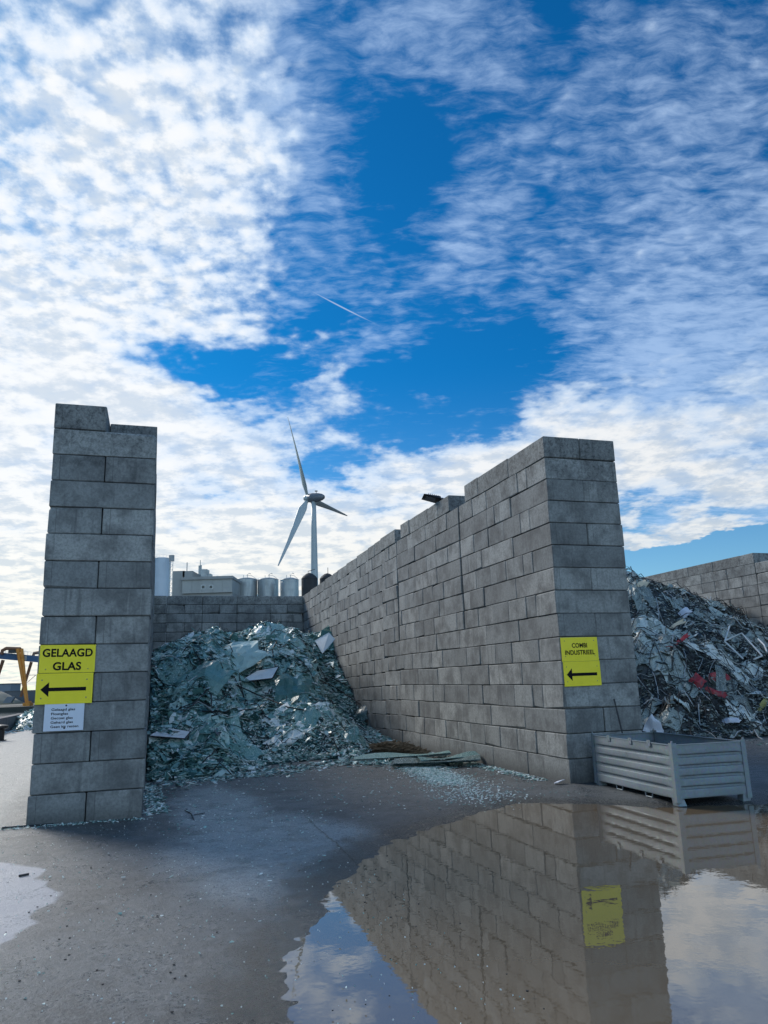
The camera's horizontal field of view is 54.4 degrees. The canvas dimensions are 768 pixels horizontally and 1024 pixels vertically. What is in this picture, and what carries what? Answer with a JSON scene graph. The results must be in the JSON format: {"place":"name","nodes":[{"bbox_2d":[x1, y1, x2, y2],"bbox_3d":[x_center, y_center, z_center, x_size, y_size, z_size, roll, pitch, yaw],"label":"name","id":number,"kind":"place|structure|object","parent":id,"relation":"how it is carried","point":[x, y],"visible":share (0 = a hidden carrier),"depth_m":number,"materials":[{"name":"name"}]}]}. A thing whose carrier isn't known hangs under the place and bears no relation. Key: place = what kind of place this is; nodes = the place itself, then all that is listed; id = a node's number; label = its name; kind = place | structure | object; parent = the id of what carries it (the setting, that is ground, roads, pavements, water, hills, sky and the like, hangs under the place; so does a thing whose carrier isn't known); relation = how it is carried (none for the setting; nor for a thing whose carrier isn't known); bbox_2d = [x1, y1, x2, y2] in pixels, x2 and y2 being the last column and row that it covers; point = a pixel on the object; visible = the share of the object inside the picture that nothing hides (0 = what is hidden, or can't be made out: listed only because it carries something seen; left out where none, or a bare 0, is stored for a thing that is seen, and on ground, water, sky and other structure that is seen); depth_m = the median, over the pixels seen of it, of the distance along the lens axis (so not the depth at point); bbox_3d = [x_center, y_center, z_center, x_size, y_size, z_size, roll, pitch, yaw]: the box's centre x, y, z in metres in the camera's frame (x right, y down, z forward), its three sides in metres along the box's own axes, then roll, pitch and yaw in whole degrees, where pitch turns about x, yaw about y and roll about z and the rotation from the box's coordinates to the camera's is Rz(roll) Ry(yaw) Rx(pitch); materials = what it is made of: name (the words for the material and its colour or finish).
{"place":"outdoors","nodes":[
{"label":"outdoors","id":0,"kind":"place"},
{"bbox_2d":[0,683,21,692],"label":"warehouse","id":1,"kind":"structure","parent":0,"point":[7,687],"depth_m":293.31,"materials":[{"name":"metal"}]},
{"bbox_2d":[0,712,24,716],"bbox_3d":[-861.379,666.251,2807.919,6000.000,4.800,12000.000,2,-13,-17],"label":"harbour water","id":2,"kind":"structure","parent":0,"point":[6,714],"depth_m":208.05,"materials":[{"name":"grey liquid"}]},
{"bbox_2d":[0,703,34,712],"bbox_3d":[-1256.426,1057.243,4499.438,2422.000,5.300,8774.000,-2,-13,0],"label":"quay","id":3,"kind":"structure","parent":0,"point":[12,708],"depth_m":219.45,"materials":[{"name":"grey concrete"}]},
{"bbox_2d":[3,696,15,702],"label":"grey hopper","id":4,"kind":"object","parent":3,"relation":"on","point":[9,700],"visible":1,"depth_m":238.50,"materials":[{"name":"grey metal"}]},
{"bbox_2d":[0,691,23,704],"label":"sand heap","id":5,"kind":"object","parent":3,"relation":"on","point":[3,696],"visible":0.75,"depth_m":270.27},
{"bbox_2d":[0,647,38,705],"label":"gantry crane","id":6,"kind":"object","parent":3,"relation":"on","point":[20,657],"visible":0.85,"depth_m":231.15,"materials":[{"name":"blue metal"}]},
{"bbox_2d":[4,690,34,702],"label":"warehouse","id":7,"kind":"structure","parent":0,"point":[31,695],"depth_m":282.62,"materials":[{"name":"grey metal"}]},
{"bbox_2d":[168,555,174,595],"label":"ladder tower","id":8,"kind":"structure","parent":0,"point":[171,557],"depth_m":161.47,"materials":[{"name":"silver metal"}]},
{"bbox_2d":[172,560,240,595],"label":"plant building","id":9,"kind":"structure","parent":0,"point":[202,582],"depth_m":140.74,"materials":[{"name":"grey metal"}]},
{"bbox_2d":[0,730,767,1023],"bbox_3d":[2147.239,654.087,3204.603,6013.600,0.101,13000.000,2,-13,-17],"label":"ground","id":10,"kind":"structure","parent":0,"point":[66,989],"depth_m":7.22,"materials":[{"name":"concrete"}]},
{"bbox_2d":[0,724,8,740],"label":"bollard","id":11,"kind":"object","parent":10,"relation":"on","point":[3,727],"visible":0.97,"depth_m":27.94,"materials":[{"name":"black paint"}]},
{"bbox_2d":[0,713,23,731],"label":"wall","id":12,"kind":"structure","parent":10,"relation":"on","point":[10,720],"depth_m":35.02,"materials":[{"name":"grey concrete"}]},
{"bbox_2d":[5,709,33,732],"bbox_3d":[-15.986,9.939,36.955,4.366,1.652,9.279,2,-13,-17],"label":"glass heap","id":13,"kind":"object","parent":10,"relation":"on","point":[24,722],"visible":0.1,"depth_m":35.56,"materials":[{"name":"glass"}]},
{"bbox_2d":[2,823,52,828],"bbox_3d":[-4.801,4.233,10.063,0.632,0.027,0.037,2,-13,-16],"label":"dark stick","id":14,"kind":"object","parent":10,"relation":"on","point":[26,825],"visible":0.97,"depth_m":10.05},
{"bbox_2d":[26,403,156,824],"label":"block wall","id":15,"kind":"structure","parent":10,"relation":"on","point":[99,578],"depth_m":10.98,"materials":[{"name":"concrete"}]},
{"bbox_2d":[43,703,84,731],"bbox_3d":[-4.500,2.885,10.499,0.522,0.370,0.009,2,-13,-17],"label":"sign","id":16,"kind":"object","parent":15,"relation":"attached to","point":[62,717],"visible":1,"depth_m":10.50,"materials":[{"name":"white"}]},
{"bbox_2d":[35,672,93,704],"bbox_3d":[-4.527,2.499,10.577,0.749,0.427,0.008,2,-13,-17],"label":"sign","id":17,"kind":"object","parent":15,"relation":"attached to","point":[62,688],"visible":1,"depth_m":10.57,"materials":[{"name":"yellow"}]},
{"bbox_2d":[38,645,95,672],"bbox_3d":[-4.525,2.098,10.676,0.742,0.395,0.009,2,-13,-17],"label":"sign","id":18,"kind":"object","parent":15,"relation":"attached to","point":[65,658],"visible":1,"depth_m":10.67,"materials":[{"name":"yellow"}]},
{"bbox_2d":[155,557,170,641],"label":"white tank","id":19,"kind":"object","parent":10,"relation":"on","point":[162,584],"visible":0.34,"depth_m":164.69,"materials":[{"name":"white metal"}]},
{"bbox_2d":[153,596,302,650],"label":"block wall","id":20,"kind":"structure","parent":10,"relation":"on","point":[176,617],"depth_m":34.35,"materials":[{"name":"concrete"}]},
{"bbox_2d":[238,573,256,595],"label":"storage tank","id":21,"kind":"object","parent":10,"relation":"on","point":[248,586],"visible":0.16,"depth_m":148.68,"materials":[{"name":"silver metal"}]},
{"bbox_2d":[257,573,278,595],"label":"storage tank","id":22,"kind":"object","parent":10,"relation":"on","point":[267,586],"visible":0.23,"depth_m":148.76,"materials":[{"name":"silver metal"}]},
{"bbox_2d":[145,620,396,780],"bbox_3d":[-3.749,5.232,23.346,7.107,4.279,17.834,2,-13,-17],"label":"glass heap","id":23,"kind":"object","parent":10,"relation":"on","point":[324,725],"visible":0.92,"depth_m":19.80,"materials":[{"name":"glass"}]},
{"bbox_2d":[149,727,190,738],"bbox_3d":[-4.857,5.053,17.077,0.833,0.254,0.777,-2,-13,0],"label":"framed pane","id":24,"kind":"object","parent":23,"relation":"on","point":[182,734],"visible":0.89,"depth_m":16.90,"materials":[{"name":"glass"}]},
{"bbox_2d":[191,688,208,706],"bbox_3d":[-4.749,4.779,19.279,0.088,0.426,1.656,-2,-13,0],"label":"bent bar","id":25,"kind":"object","parent":23,"relation":"on","point":[200,697],"visible":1,"depth_m":19.33,"materials":[{"name":"black metal"}]},
{"bbox_2d":[175,660,235,695],"bbox_3d":[-5.054,4.884,20.577,1.545,1.582,1.177,-7,-14,21],"label":"glass sheet","id":26,"kind":"object","parent":23,"relation":"on","point":[215,674],"visible":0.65,"depth_m":20.70,"materials":[{"name":"glass"}]},
{"bbox_2d":[202,708,255,712],"bbox_3d":[-3.771,5.048,19.026,0.517,0.067,1.772,-12,-16,38],"label":"bent bar","id":27,"kind":"object","parent":23,"relation":"on","point":[228,711],"visible":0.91,"depth_m":18.49,"materials":[{"name":"black metal"}]},
{"bbox_2d":[224,640,269,673],"bbox_3d":[-4.550,4.793,23.126,2.075,1.642,1.200,6,-15,-31],"label":"glass sheet","id":28,"kind":"object","parent":23,"relation":"on","point":[247,654],"visible":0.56,"depth_m":23.08,"materials":[{"name":"glass"}]},
{"bbox_2d":[243,666,278,681],"bbox_3d":[-3.789,4.911,22.567,1.242,0.466,0.661,0,-13,-8],"label":"framed pane","id":29,"kind":"object","parent":23,"relation":"on","point":[264,674],"visible":0.83,"depth_m":22.52,"materials":[{"name":"glass"}]},
{"bbox_2d":[236,684,303,710],"bbox_3d":[-3.258,5.119,20.663,0.820,0.739,2.697,8,-16,-37],"label":"bent bar","id":30,"kind":"object","parent":23,"relation":"on","point":[269,699],"visible":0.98,"depth_m":20.96,"materials":[{"name":"black metal"}]},
{"bbox_2d":[265,622,305,647],"bbox_3d":[-3.412,4.227,25.024,1.443,1.178,1.107,-14,-17,42],"label":"glass sheet","id":31,"kind":"object","parent":23,"relation":"on","point":[298,642],"visible":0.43,"depth_m":25.01,"materials":[{"name":"glass"}]},
{"bbox_2d":[274,673,311,702],"bbox_3d":[-2.693,5.439,21.757,1.194,1.470,0.858,-2,-13,0],"label":"glass sheet","id":32,"kind":"object","parent":23,"relation":"on","point":[290,687],"visible":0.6,"depth_m":21.69,"materials":[{"name":"glass"}]},
{"bbox_2d":[276,671,359,703],"bbox_3d":[-1.915,5.757,24.283,1.261,1.108,4.130,-7,-14,22],"label":"bent bar","id":33,"kind":"object","parent":23,"relation":"on","point":[334,687],"visible":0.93,"depth_m":25.52,"materials":[{"name":"black metal"}]},
{"bbox_2d":[315,633,334,653],"bbox_3d":[-2.119,4.536,25.839,0.795,0.731,0.366,-7,-14,21],"label":"pale shard","id":34,"kind":"object","parent":23,"relation":"on","point":[324,642],"visible":1,"depth_m":25.89,"materials":[{"name":"white glass"}]},
{"bbox_2d":[317,625,333,650],"bbox_3d":[-2.080,5.288,29.736,2.130,1.601,0.909,-8,-14,25],"label":"green glass sheet","id":35,"kind":"object","parent":23,"relation":"on","point":[325,630],"visible":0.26,"depth_m":29.71,"materials":[{"name":"glass"}]},
{"bbox_2d":[353,705,367,720],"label":"glass sheet","id":36,"kind":"object","parent":23,"relation":"on","point":[360,713],"visible":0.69,"depth_m":24.34,"materials":[{"name":"glass"}]},
{"bbox_2d":[5,809,544,1020],"bbox_3d":[-1.699,3.263,6.140,4.302,0.006,9.459,2,-13,-17],"label":"grit","id":37,"kind":"object","parent":10,"relation":"on","point":[217,931],"visible":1,"depth_m":5.69,"materials":[{"name":"black gravel"}]},
{"bbox_2d":[280,573,298,595],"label":"storage tank","id":38,"kind":"object","parent":10,"relation":"on","point":[289,586],"visible":0.27,"depth_m":145.01,"materials":[{"name":"silver metal"}]},
{"bbox_2d":[301,569,317,595],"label":"dark tank","id":39,"kind":"object","parent":10,"relation":"on","point":[308,582],"visible":0.22,"depth_m":117.43,"materials":[{"name":"black metal"}]},
{"bbox_2d":[278,416,347,585],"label":"wind turbine","id":40,"kind":"object","parent":10,"relation":"on","point":[315,499],"visible":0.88,"depth_m":325.94,"materials":[{"name":"paint"}]},
{"bbox_2d":[319,573,331,583],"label":"dark tank","id":41,"kind":"object","parent":10,"relation":"on","point":[324,577],"visible":0.1,"depth_m":123.77,"materials":[{"name":"black metal"}]},
{"bbox_2d":[0,737,767,1023],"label":"glass fragments","id":42,"kind":"object","parent":10,"relation":"on","point":[418,772],"visible":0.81,"depth_m":13.60,"materials":[{"name":"glass"}]},
{"bbox_2d":[368,739,430,753],"bbox_3d":[0.153,5.950,18.846,2.590,0.364,0.988,-13,-17,41],"label":"straw patch","id":43,"kind":"object","parent":10,"relation":"on","point":[393,746],"visible":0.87,"depth_m":18.57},
{"bbox_2d":[350,750,450,760],"bbox_3d":[0.373,5.569,17.013,2.293,0.152,0.590,-3,-10,-4],"label":"laminated sheet","id":44,"kind":"object","parent":10,"relation":"on","point":[379,756],"visible":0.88,"depth_m":16.93,"materials":[{"name":"teal glass"}]},
{"bbox_2d":[390,754,480,765],"bbox_3d":[1.071,5.176,15.515,1.860,0.152,0.578,-5,-10,5],"label":"laminated sheet","id":45,"kind":"object","parent":10,"relation":"on","point":[412,761],"visible":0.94,"depth_m":15.37,"materials":[{"name":"teal glass"}]},
{"bbox_2d":[415,751,477,761],"bbox_3d":[1.341,5.175,15.671,1.367,0.152,0.460,0,-10,-14],"label":"laminated sheet","id":46,"kind":"object","parent":45,"relation":"on","point":[454,757],"visible":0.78,"depth_m":15.66,"materials":[{"name":"teal glass"}]},
{"bbox_2d":[302,436,642,782],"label":"block wall","id":47,"kind":"structure","parent":10,"relation":"on","point":[450,620],"depth_m":15.10,"materials":[{"name":"concrete"}]},
{"bbox_2d":[421,493,443,502],"bbox_3d":[1.261,-0.300,19.105,0.565,0.341,0.292,0,-13,-8],"label":"floodlight","id":48,"kind":"object","parent":47,"relation":"attached to","point":[432,498],"visible":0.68,"depth_m":19.06,"materials":[{"name":"black paint"}]},
{"bbox_2d":[560,637,598,661],"bbox_3d":[3.407,2.387,12.995,0.725,0.412,0.009,2,-13,-17],"label":"sign","id":49,"kind":"object","parent":47,"relation":"attached to","point":[579,648],"visible":1,"depth_m":12.99,"materials":[{"name":"yellow plastic"}]},
{"bbox_2d":[563,661,601,686],"bbox_3d":[3.430,2.793,12.906,0.725,0.419,0.008,2,-13,-17],"label":"sign","id":50,"kind":"object","parent":47,"relation":"attached to","point":[582,673],"visible":1,"depth_m":12.90,"materials":[{"name":"yellow"}]},
{"bbox_2d":[613,699,622,732],"bbox_3d":[4.032,3.569,12.796,0.023,0.717,0.215,2,-13,-17],"label":"leaning rod","id":51,"kind":"object","parent":47,"relation":"on","point":[618,716],"visible":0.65,"depth_m":12.81,"materials":[{"name":"black metal"}]},
{"bbox_2d":[279,803,767,1023],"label":"puddle water","id":52,"kind":"structure","parent":10,"relation":"on","point":[588,914],"depth_m":5.55,"materials":[{"name":"clear liquid"}]},
{"bbox_2d":[591,729,752,806],"bbox_3d":[4.290,3.845,11.424,1.206,0.855,2.240,1,-13,-14],"label":"steel box pallet","id":53,"kind":"object","parent":10,"relation":"on","point":[678,769],"visible":0.99,"depth_m":10.53,"materials":[{"name":"grey metal"}]},
{"bbox_2d":[620,566,767,739],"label":"heap","id":54,"kind":"object","parent":10,"relation":"on","point":[672,698],"visible":0.43,"depth_m":22.26,"materials":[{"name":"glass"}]},
{"bbox_2d":[635,580,649,586],"bbox_3d":[8.882,2.558,25.736,0.546,0.470,0.194,-1,-13,-3],"label":"cream scrap","id":55,"kind":"object","parent":54,"relation":"on","point":[642,583],"visible":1,"depth_m":25.72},
{"bbox_2d":[668,619,685,629],"bbox_3d":[9.358,3.766,24.174,0.994,0.646,0.223,-1,-13,-5],"label":"cream strip","id":56,"kind":"object","parent":54,"relation":"on","point":[679,622],"visible":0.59,"depth_m":24.21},
{"bbox_2d":[675,633,690,644],"bbox_3d":[9.053,3.948,22.815,0.698,0.484,0.140,1,-13,-13],"label":"red film","id":57,"kind":"object","parent":54,"relation":"on","point":[684,637],"visible":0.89,"depth_m":22.85,"materials":[{"name":"red plastic"}]},
{"bbox_2d":[678,607,692,618],"bbox_3d":[10.141,3.414,25.144,0.495,0.449,0.212,-2,-13,0],"label":"white bag","id":58,"kind":"object","parent":54,"relation":"on","point":[683,611],"visible":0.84,"depth_m":25.13,"materials":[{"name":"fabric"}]},
{"bbox_2d":[689,672,706,689],"bbox_3d":[8.888,4.937,21.363,0.687,0.690,0.329,-8,-14,25],"label":"red film","id":59,"kind":"object","parent":54,"relation":"on","point":[699,680],"visible":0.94,"depth_m":21.32,"materials":[{"name":"red plastic"}]},
{"bbox_2d":[705,686,727,697],"bbox_3d":[9.361,5.073,21.044,0.569,0.343,0.154,-8,-14,27],"label":"red film","id":60,"kind":"object","parent":54,"relation":"on","point":[723,694],"visible":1,"depth_m":21.00,"materials":[{"name":"red plastic"}]},
{"bbox_2d":[708,672,729,680],"bbox_3d":[9.733,4.812,21.726,0.608,0.313,0.216,-2,-13,0],"label":"red film","id":61,"kind":"object","parent":54,"relation":"on","point":[713,674],"visible":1,"depth_m":21.74,"materials":[{"name":"red plastic"}]},
{"bbox_2d":[722,718,741,724],"bbox_3d":[9.271,5.718,20.242,0.797,0.278,0.273,-8,-14,24],"label":"white bag","id":62,"kind":"object","parent":54,"relation":"on","point":[732,720],"visible":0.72,"depth_m":20.11,"materials":[{"name":"plastic"}]},
{"bbox_2d":[724,641,743,658],"bbox_3d":[10.877,4.293,23.209,0.054,0.590,0.572,7,-15,-33],"label":"white profile","id":63,"kind":"object","parent":54,"relation":"on","point":[737,653],"visible":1,"depth_m":23.16,"materials":[{"name":"white plastic"}]},
{"bbox_2d":[725,633,762,659],"bbox_3d":[11.383,4.194,23.395,0.987,0.897,0.901,6,-15,-32],"label":"white profile","id":64,"kind":"object","parent":54,"relation":"on","point":[754,647],"visible":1,"depth_m":23.54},
{"bbox_2d":[757,697,767,710],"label":"yellow film","id":65,"kind":"object","parent":54,"relation":"on","point":[763,703],"visible":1,"depth_m":21.11,"materials":[{"name":"yellow plastic"}]},
{"bbox_2d":[757,638,767,652],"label":"white profile","id":66,"kind":"object","parent":54,"relation":"on","point":[760,641],"visible":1,"depth_m":23.92,"materials":[{"name":"white plastic"}]},
{"bbox_2d":[644,553,767,626],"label":"block wall","id":67,"kind":"structure","parent":10,"relation":"on","point":[739,581],"depth_m":29.29,"materials":[{"name":"concrete"}]},
{"bbox_2d":[0,0,767,689],"label":"sky","id":68,"kind":"structure","parent":0,"point":[437,240],"materials":[{"name":"blue"}]},
{"bbox_2d":[643,714,663,731],"bbox_3d":[5.993,4.769,16.515,0.546,0.601,0.169,2,-13,-15],"label":"white cloth","id":69,"kind":"object","parent":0,"point":[652,723],"visible":0.61,"depth_m":16.50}
]}

